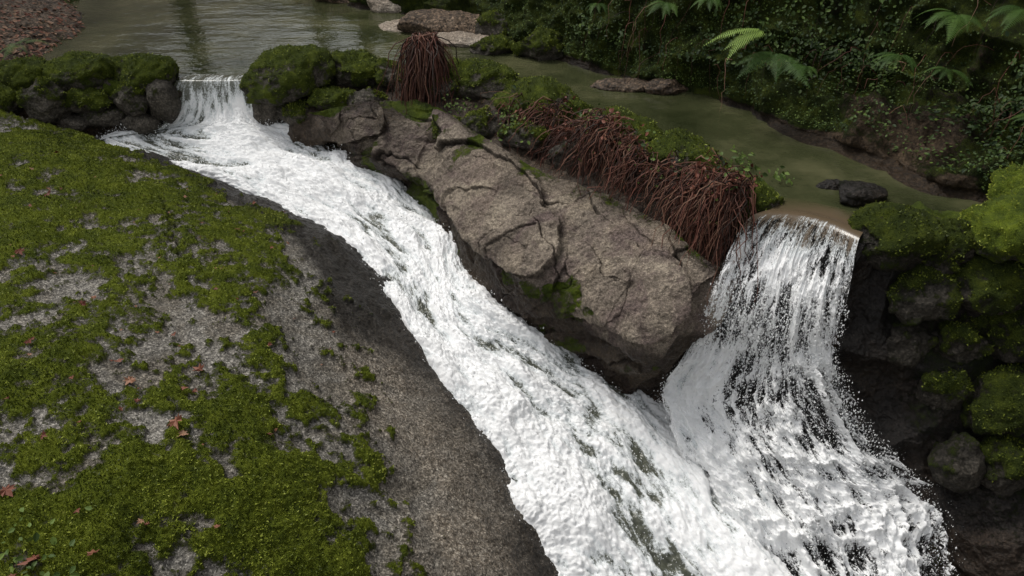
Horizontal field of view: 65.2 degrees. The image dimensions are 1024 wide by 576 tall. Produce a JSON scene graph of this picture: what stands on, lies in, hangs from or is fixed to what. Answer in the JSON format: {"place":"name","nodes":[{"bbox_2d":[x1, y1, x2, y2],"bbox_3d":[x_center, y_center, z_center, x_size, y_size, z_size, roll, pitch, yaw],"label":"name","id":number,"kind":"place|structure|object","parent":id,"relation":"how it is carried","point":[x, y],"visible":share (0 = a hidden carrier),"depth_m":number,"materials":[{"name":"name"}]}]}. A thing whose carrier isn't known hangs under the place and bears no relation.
{"place":"outdoors","nodes":[
{"label":"outdoors","id":0,"kind":"place"},
{"bbox_2d":[41,0,981,211],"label":"pool water","id":1,"kind":"structure","parent":0,"point":[227,37],"depth_m":8.85,"materials":[{"name":"green liquid"}]},
{"bbox_2d":[0,60,10,66],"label":"mossy stone","id":2,"kind":"object","parent":1,"relation":"in","point":[3,63],"visible":0.11,"depth_m":7.95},
{"bbox_2d":[315,0,349,2],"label":"river rock","id":3,"kind":"object","parent":1,"relation":"in","point":[338,1],"visible":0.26,"depth_m":10.95,"materials":[{"name":"grey stone"}]},
{"bbox_2d":[367,0,400,12],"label":"river rock","id":4,"kind":"object","parent":1,"relation":"in","point":[381,6],"visible":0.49,"depth_m":10.47,"materials":[{"name":"beige stone"}]},
{"bbox_2d":[379,19,401,31],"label":"river rock","id":5,"kind":"object","parent":1,"relation":"in","point":[389,26],"visible":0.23,"depth_m":9.79,"materials":[{"name":"beige stone"}]},
{"bbox_2d":[469,34,513,55],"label":"river rock","id":6,"kind":"object","parent":1,"relation":"in","point":[478,48],"visible":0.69,"depth_m":8.84,"materials":[{"name":"stone"}]},
{"bbox_2d":[475,9,509,36],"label":"river rock","id":7,"kind":"object","parent":1,"relation":"in","point":[485,27],"visible":0.33,"depth_m":9.24,"materials":[{"name":"stone"}]},
{"bbox_2d":[511,27,563,60],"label":"river rock","id":8,"kind":"object","parent":1,"relation":"in","point":[539,53],"visible":0.77,"depth_m":8.59,"materials":[{"name":"stone"}]},
{"bbox_2d":[574,115,593,130],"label":"mossy stone","id":9,"kind":"object","parent":1,"relation":"in","point":[584,119],"visible":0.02,"depth_m":6.80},
{"bbox_2d":[590,78,648,92],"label":"river rock","id":10,"kind":"object","parent":1,"relation":"in","point":[633,85],"visible":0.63,"depth_m":7.79,"materials":[{"name":"brown stone"}]},
{"bbox_2d":[642,78,687,94],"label":"river rock","id":11,"kind":"object","parent":1,"relation":"in","point":[660,86],"visible":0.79,"depth_m":7.68,"materials":[{"name":"brown stone"}]},
{"bbox_2d":[746,182,783,217],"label":"mossy stone","id":12,"kind":"object","parent":1,"relation":"in","point":[762,206],"visible":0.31,"depth_m":5.61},
{"bbox_2d":[816,179,839,189],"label":"dark wet stone","id":13,"kind":"object","parent":1,"relation":"in","point":[831,184],"visible":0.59,"depth_m":5.89,"materials":[{"name":"grey stone"}]},
{"bbox_2d":[838,180,887,206],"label":"dark wet stone","id":14,"kind":"object","parent":1,"relation":"in","point":[852,193],"visible":0.84,"depth_m":5.62,"materials":[{"name":"grey stone"}]},
{"bbox_2d":[319,142,952,575],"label":"ground","id":15,"kind":"structure","parent":0,"point":[939,568],"depth_m":7.06,"materials":[{"name":"brown soil"}]},
{"bbox_2d":[0,0,83,60],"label":"leaf litter bank","id":16,"kind":"structure","parent":15,"relation":"on","point":[28,21],"depth_m":9.52,"materials":[{"name":"brown plant"}]},
{"bbox_2d":[1,38,51,57],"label":"fern","id":17,"kind":"object","parent":16,"relation":"on","point":[22,46],"visible":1,"depth_m":8.61,"materials":[{"name":"green plant"}]},
{"bbox_2d":[0,109,558,575],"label":"mossy granite slab","id":18,"kind":"structure","parent":15,"relation":"on","point":[446,477],"depth_m":4.85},
{"bbox_2d":[0,151,334,575],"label":"fallen leaves","id":19,"kind":"object","parent":18,"relation":"on","point":[7,490],"visible":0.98,"depth_m":4.19,"materials":[{"name":"red plant"}]},
{"bbox_2d":[0,111,424,575],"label":"moss tufts","id":20,"kind":"object","parent":18,"relation":"on","point":[93,325],"visible":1,"depth_m":4.38,"materials":[{"name":"green plant"}]},
{"bbox_2d":[100,74,789,575],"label":"cascade","id":21,"kind":"object","parent":15,"relation":"on","point":[664,508],"visible":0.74,"depth_m":6.02,"materials":[{"name":"white liquid"}]},
{"bbox_2d":[96,116,795,575],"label":"splash droplets","id":22,"kind":"object","parent":21,"relation":"attached to","point":[440,306],"visible":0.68,"depth_m":6.39,"materials":[{"name":"white liquid"}]},
{"bbox_2d":[15,77,1019,335],"bbox_3d":[-1.139,-1.320,7.533,10.640,0.999,2.540,11,34,17],"label":"stone weir","id":23,"kind":"object","parent":15,"relation":"on","point":[311,131],"visible":0.08,"depth_m":6.95,"materials":[{"name":"grey stone"}]},
{"bbox_2d":[0,82,23,113],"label":"mossy stone","id":24,"kind":"object","parent":23,"relation":"on","point":[15,108],"visible":0.44,"depth_m":7.77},
{"bbox_2d":[0,56,47,90],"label":"mossy stone","id":25,"kind":"object","parent":23,"relation":"on","point":[20,78],"visible":0.46,"depth_m":7.76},
{"bbox_2d":[16,77,71,124],"bbox_3d":[-4.565,-1.856,7.852,0.486,0.458,0.423,0,32,0],"label":"mossy stone","id":26,"kind":"object","parent":23,"relation":"on","point":[45,106],"visible":0.84,"depth_m":7.71,"materials":[{"name":"grey stone"}]},
{"bbox_2d":[56,113,90,130],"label":"mossy stone","id":27,"kind":"object","parent":23,"relation":"on","point":[74,121],"visible":0.74,"depth_m":7.87,"materials":[{"name":"grey stone"}]},
{"bbox_2d":[42,51,114,91],"bbox_3d":[-4.289,-2.126,8.031,0.726,0.460,0.630,0,32,0],"label":"mossy stone","id":28,"kind":"object","parent":23,"relation":"on","point":[65,81],"visible":0.63,"depth_m":7.83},
{"bbox_2d":[65,87,114,113],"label":"mossy stone","id":29,"kind":"object","parent":23,"relation":"on","point":[87,106],"visible":0.8,"depth_m":7.82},
{"bbox_2d":[78,105,125,127],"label":"mossy stone","id":30,"kind":"object","parent":23,"relation":"on","point":[113,116],"visible":0.62,"depth_m":7.91,"materials":[{"name":"grey stone"}]},
{"bbox_2d":[111,82,148,116],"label":"mossy stone","id":31,"kind":"object","parent":23,"relation":"on","point":[127,100],"visible":0.88,"depth_m":7.83,"materials":[{"name":"grey stone"}]},
{"bbox_2d":[119,112,161,134],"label":"mossy stone","id":32,"kind":"object","parent":23,"relation":"on","point":[147,123],"visible":0.92,"depth_m":7.92,"materials":[{"name":"grey stone"}]},
{"bbox_2d":[112,53,178,88],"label":"mossy stone","id":33,"kind":"object","parent":23,"relation":"on","point":[144,73],"visible":0.68,"depth_m":7.84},
{"bbox_2d":[145,79,181,123],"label":"mossy stone","id":34,"kind":"object","parent":23,"relation":"on","point":[164,101],"visible":0.98,"depth_m":7.85,"materials":[{"name":"grey stone"}]},
{"bbox_2d":[252,104,279,125],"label":"mossy stone","id":35,"kind":"object","parent":23,"relation":"on","point":[263,113],"visible":0.36,"depth_m":7.94,"materials":[{"name":"grey stone"}]},
{"bbox_2d":[239,44,335,105],"bbox_3d":[-2.201,-2.116,7.956,0.925,0.567,0.758,0,32,0],"label":"mossy stone","id":36,"kind":"object","parent":23,"relation":"on","point":[320,76],"visible":0.94,"depth_m":7.75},
{"bbox_2d":[275,99,311,125],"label":"mossy stone","id":37,"kind":"object","parent":23,"relation":"on","point":[298,118],"visible":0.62,"depth_m":7.84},
{"bbox_2d":[307,85,353,109],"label":"mossy stone","id":38,"kind":"object","parent":23,"relation":"on","point":[332,95],"visible":0.55,"depth_m":7.74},
{"bbox_2d":[332,49,376,88],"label":"mossy stone","id":39,"kind":"object","parent":23,"relation":"on","point":[343,78],"visible":0.67,"depth_m":7.95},
{"bbox_2d":[346,88,387,105],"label":"mossy stone","id":40,"kind":"object","parent":23,"relation":"on","point":[366,95],"visible":0.42,"depth_m":7.73,"materials":[{"name":"grey stone"}]},
{"bbox_2d":[373,57,399,87],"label":"mossy stone","id":41,"kind":"object","parent":23,"relation":"on","point":[383,61],"visible":0.52,"depth_m":7.90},
{"bbox_2d":[394,70,423,99],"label":"mossy stone","id":42,"kind":"object","parent":23,"relation":"on","point":[399,83],"visible":0.15,"depth_m":7.83,"materials":[{"name":"grey stone"}]},
{"bbox_2d":[376,31,460,114],"bbox_3d":[-0.867,-1.790,7.827,0.756,1.337,0.782,24,39,33],"label":"hanging root mop","id":43,"kind":"object","parent":23,"relation":"on","point":[422,66],"visible":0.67,"depth_m":7.59},
{"bbox_2d":[425,75,458,101],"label":"mossy stone","id":44,"kind":"object","parent":23,"relation":"on","point":[451,86],"visible":0.34,"depth_m":7.65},
{"bbox_2d":[426,117,459,138],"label":"mossy stone","id":45,"kind":"object","parent":23,"relation":"on","point":[437,133],"visible":0.22,"depth_m":7.27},
{"bbox_2d":[448,58,518,99],"bbox_3d":[-0.325,-1.992,7.778,1.135,0.444,0.495,22,38,31],"label":"mossy capstone","id":46,"kind":"object","parent":23,"relation":"on","point":[477,91],"visible":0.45,"depth_m":7.57,"materials":[{"name":"green plant"}]},
{"bbox_2d":[460,106,506,138],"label":"mossy stone","id":47,"kind":"object","parent":23,"relation":"on","point":[470,121],"visible":0.57,"depth_m":7.12,"materials":[{"name":"grey stone"}]},
{"bbox_2d":[499,120,549,152],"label":"mossy stone","id":48,"kind":"object","parent":23,"relation":"on","point":[519,135],"visible":0.85,"depth_m":6.83,"materials":[{"name":"grey stone"}]},
{"bbox_2d":[492,75,579,123],"bbox_3d":[0.199,-1.701,7.299,0.958,0.448,0.575,15,35,23],"label":"mossy capstone","id":49,"kind":"object","parent":23,"relation":"on","point":[542,89],"visible":0.55,"depth_m":7.11,"materials":[{"name":"plant"}]},
{"bbox_2d":[547,141,593,168],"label":"mossy stone","id":50,"kind":"object","parent":23,"relation":"on","point":[558,157],"visible":0.41,"depth_m":6.63,"materials":[{"name":"grey stone"}]},
{"bbox_2d":[553,99,593,130],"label":"mossy stone","id":51,"kind":"object","parent":23,"relation":"on","point":[575,108],"visible":0.27,"depth_m":6.90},
{"bbox_2d":[590,106,662,156],"bbox_3d":[0.970,-1.271,6.630,0.442,0.360,0.883,-18,36,-27],"label":"mossy capstone","id":52,"kind":"object","parent":23,"relation":"on","point":[642,120],"visible":0.34,"depth_m":6.46,"materials":[{"name":"plant"}]},
{"bbox_2d":[500,96,762,249],"bbox_3d":[0.860,-0.917,6.533,0.481,0.982,2.559,-23,39,-32],"label":"dead leaf tangle","id":53,"kind":"object","parent":23,"relation":"on","point":[697,174],"visible":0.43,"depth_m":6.10,"materials":[{"name":"brown plant"}]},
{"bbox_2d":[511,81,767,198],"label":"crest weeds","id":54,"kind":"object","parent":23,"relation":"on","point":[764,174],"visible":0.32,"depth_m":5.88,"materials":[{"name":"green plant"}]},
{"bbox_2d":[644,128,725,175],"bbox_3d":[1.326,-1.029,6.213,0.787,0.377,0.470,28,41,37],"label":"mossy capstone","id":55,"kind":"object","parent":23,"relation":"on","point":[671,144],"visible":0.41,"depth_m":6.06,"materials":[{"name":"green plant"}]},
{"bbox_2d":[731,214,749,230],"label":"mossy stone","id":56,"kind":"object","parent":23,"relation":"on","point":[738,223],"visible":0.03,"depth_m":5.65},
{"bbox_2d":[310,99,738,410],"bbox_3d":[-0.258,-0.200,7.102,4.581,2.211,1.056,27,41,36],"label":"fractured granite outcrop","id":57,"kind":"object","parent":15,"relation":"on","point":[610,292],"visible":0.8,"depth_m":6.14,"materials":[{"name":"grey stone"}]},
{"bbox_2d":[483,91,764,352],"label":"hanging roots","id":58,"kind":"object","parent":57,"relation":"hanging from","point":[712,213],"visible":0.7,"depth_m":5.96,"materials":[{"name":"brown plant"}]},
{"bbox_2d":[346,0,1023,202],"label":"mossy bank","id":59,"kind":"structure","parent":15,"relation":"on","point":[859,140],"depth_m":6.78,"materials":[{"name":"green plant"}]},
{"bbox_2d":[397,9,479,33],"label":"river rock","id":60,"kind":"object","parent":59,"relation":"on","point":[430,20],"visible":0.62,"depth_m":9.47,"materials":[{"name":"brown stone"}]},
{"bbox_2d":[433,31,488,46],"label":"river rock","id":61,"kind":"object","parent":59,"relation":"on","point":[461,39],"visible":0.45,"depth_m":9.14,"materials":[{"name":"beige stone"}]},
{"bbox_2d":[0,9,1023,481],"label":"moss tufts","id":62,"kind":"object","parent":59,"relation":"on","point":[484,111],"visible":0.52,"depth_m":6.42,"materials":[{"name":"green plant"}]},
{"bbox_2d":[0,50,794,575],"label":"green weeds","id":63,"kind":"object","parent":62,"relation":"on","point":[72,542],"visible":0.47,"depth_m":5.91,"materials":[{"name":"green plant"}]},
{"bbox_2d":[585,3,606,14],"bbox_3d":[0.857,-2.899,8.259,0.267,0.092,0.340,0,32,0],"label":"fern","id":64,"kind":"object","parent":59,"relation":"on","point":[599,5],"visible":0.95,"depth_m":8.18,"materials":[{"name":"green plant"}]},
{"bbox_2d":[690,0,722,10],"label":"fern","id":65,"kind":"object","parent":59,"relation":"on","point":[711,1],"visible":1,"depth_m":7.06,"materials":[{"name":"green plant"}]},
{"bbox_2d":[704,28,764,61],"bbox_3d":[1.880,-2.047,6.625,0.451,0.194,0.434,-9,33,-14],"label":"fern","id":66,"kind":"object","parent":59,"relation":"on","point":[747,35],"visible":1,"depth_m":6.55,"materials":[{"name":"green plant"}]},
{"bbox_2d":[476,0,1023,189],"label":"moss sprigs","id":67,"kind":"object","parent":59,"relation":"on","point":[841,122],"visible":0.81,"depth_m":7.10,"materials":[{"name":"green plant"}]},
{"bbox_2d":[735,51,809,87],"bbox_3d":[2.116,-1.806,6.583,0.562,0.184,0.510,0,32,0],"label":"fern","id":68,"kind":"object","parent":59,"relation":"on","point":[781,57],"visible":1,"depth_m":6.55,"materials":[{"name":"green plant"}]},
{"bbox_2d":[573,0,1023,163],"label":"ivy foliage","id":69,"kind":"object","parent":59,"relation":"on","point":[836,51],"visible":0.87,"depth_m":6.95,"materials":[{"name":"green plant"}]},
{"bbox_2d":[1006,113,1023,121],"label":"fern","id":70,"kind":"object","parent":69,"relation":"on","point":[1017,118],"visible":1,"depth_m":5.65,"materials":[{"name":"green plant"}]},
{"bbox_2d":[780,64,817,80],"bbox_3d":[2.418,-1.829,6.751,0.238,0.090,0.321,-19,37,-27],"label":"fern","id":71,"kind":"object","parent":59,"relation":"on","point":[803,67],"visible":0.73,"depth_m":6.70,"materials":[{"name":"green plant"}]},
{"bbox_2d":[582,0,1023,158],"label":"bank twigs","id":72,"kind":"object","parent":59,"relation":"on","point":[907,114],"visible":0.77,"depth_m":6.85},
{"bbox_2d":[647,0,677,19],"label":"fern","id":73,"kind":"object","parent":72,"relation":"on","point":[666,3],"visible":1,"depth_m":7.37,"materials":[{"name":"green plant"}]},
{"bbox_2d":[922,66,972,87],"bbox_3d":[3.264,-1.589,5.995,0.397,0.093,0.189,23,39,32],"label":"fern","id":74,"kind":"object","parent":72,"relation":"on","point":[949,72],"visible":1,"depth_m":5.97,"materials":[{"name":"green plant"}]},
{"bbox_2d":[868,52,917,70],"bbox_3d":[2.926,-1.739,6.137,0.317,0.100,0.358,0,32,0],"label":"fern","id":75,"kind":"object","parent":59,"relation":"on","point":[889,56],"visible":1,"depth_m":6.10,"materials":[{"name":"green plant"}]},
{"bbox_2d":[824,54,1023,179],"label":"bank seedlings","id":76,"kind":"object","parent":59,"relation":"on","point":[932,135],"visible":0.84,"depth_m":6.09,"materials":[{"name":"green plant"}]},
{"bbox_2d":[914,8,984,42],"bbox_3d":[3.149,-1.925,5.814,0.358,0.161,0.488,-9,33,-14],"label":"fern","id":77,"kind":"object","parent":59,"relation":"on","point":[951,15],"visible":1,"depth_m":5.72,"materials":[{"name":"green plant"}]},
{"bbox_2d":[972,52,1023,144],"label":"ivy foliage","id":78,"kind":"object","parent":59,"relation":"on","point":[1013,102],"visible":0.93,"depth_m":5.88,"materials":[{"name":"green plant"}]},
{"bbox_2d":[984,5,1023,33],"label":"fern","id":79,"kind":"object","parent":59,"relation":"on","point":[1015,13],"visible":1,"depth_m":5.47,"materials":[{"name":"green plant"}]},
{"bbox_2d":[988,163,1023,198],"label":"bright mossy stone","id":80,"kind":"object","parent":59,"relation":"on","point":[1000,185],"visible":0.41,"depth_m":5.45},
{"bbox_2d":[681,218,938,575],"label":"waterfall rock face","id":81,"kind":"object","parent":15,"relation":"on","point":[819,410],"visible":0.14,"depth_m":5.64},
{"bbox_2d":[657,348,958,575],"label":"splash droplets","id":82,"kind":"object","parent":81,"relation":"attached to","point":[835,380],"visible":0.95,"depth_m":5.47,"materials":[{"name":"white liquid"}]},
{"bbox_2d":[662,198,954,575],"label":"waterfall","id":83,"kind":"structure","parent":81,"relation":"on","point":[821,216],"depth_m":5.47,"materials":[{"name":"liquid"}]},
{"bbox_2d":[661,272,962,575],"bbox_3d":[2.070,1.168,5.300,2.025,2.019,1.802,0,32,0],"label":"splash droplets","id":84,"kind":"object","parent":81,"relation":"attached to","point":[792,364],"visible":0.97,"depth_m":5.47,"materials":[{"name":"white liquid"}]},
{"bbox_2d":[831,243,1023,575],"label":"wet rock face","id":85,"kind":"object","parent":15,"relation":"on","point":[988,530],"visible":0.54,"depth_m":5.46},
{"bbox_2d":[848,202,945,272],"bbox_3d":[2.544,-0.351,5.377,0.579,0.445,0.556,0,32,0],"label":"mossy wall stone","id":86,"kind":"object","parent":85,"relation":"attached to","point":[882,260],"visible":0.9,"depth_m":5.22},
{"bbox_2d":[886,322,938,368],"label":"mossy wall stone","id":87,"kind":"object","parent":85,"relation":"attached to","point":[910,346],"visible":0.94,"depth_m":5.38,"materials":[{"name":"grey stone"}]},
{"bbox_2d":[887,264,962,325],"bbox_3d":[2.739,0.048,5.326,0.445,0.399,0.376,0,32,0],"label":"mossy wall stone","id":88,"kind":"object","parent":85,"relation":"attached to","point":[930,300],"visible":0.92,"depth_m":5.22,"materials":[{"name":"grey stone"}]},
{"bbox_2d":[921,250,962,274],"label":"mossy wall stone","id":89,"kind":"object","parent":85,"relation":"attached to","point":[938,263],"visible":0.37,"depth_m":5.22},
{"bbox_2d":[915,368,972,409],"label":"mossy wall stone","id":90,"kind":"object","parent":85,"relation":"attached to","point":[926,395],"visible":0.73,"depth_m":5.34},
{"bbox_2d":[927,430,986,492],"bbox_3d":[2.973,1.173,5.375,0.336,0.381,0.361,-15,35,-23],"label":"mossy wall stone","id":91,"kind":"object","parent":85,"relation":"attached to","point":[956,461],"visible":1,"depth_m":5.29,"materials":[{"name":"grey stone"}]},
{"bbox_2d":[939,218,976,263],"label":"mossy wall stone","id":92,"kind":"object","parent":85,"relation":"attached to","point":[952,246],"visible":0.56,"depth_m":5.17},
{"bbox_2d":[931,311,992,364],"bbox_3d":[3.010,0.326,5.438,0.381,0.404,0.408,0,32,0],"label":"mossy wall stone","id":93,"kind":"object","parent":85,"relation":"attached to","point":[958,351],"visible":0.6,"depth_m":5.29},
{"bbox_2d":[953,254,1023,315],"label":"mossy wall stone","id":94,"kind":"object","parent":85,"relation":"attached to","point":[987,305],"visible":0.64,"depth_m":5.12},
{"bbox_2d":[960,363,1023,436],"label":"mossy wall stone","id":95,"kind":"object","parent":85,"relation":"attached to","point":[999,405],"visible":0.84,"depth_m":5.21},
{"bbox_2d":[960,185,1023,263],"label":"bright mossy stone","id":96,"kind":"object","parent":85,"relation":"on","point":[996,243],"visible":0.89,"depth_m":5.02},
{"bbox_2d":[975,433,1023,499],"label":"mossy wall stone","id":97,"kind":"object","parent":85,"relation":"attached to","point":[1003,486],"visible":0.5,"depth_m":5.25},
{"bbox_2d":[975,308,1023,363],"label":"mossy wall stone","id":98,"kind":"object","parent":85,"relation":"attached to","point":[1006,353],"visible":0.49,"depth_m":5.25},
{"bbox_2d":[706,161,734,184],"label":"mossy stone","id":99,"kind":"object","parent":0,"point":[720,171],"visible":0.05,"depth_m":5.83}
]}

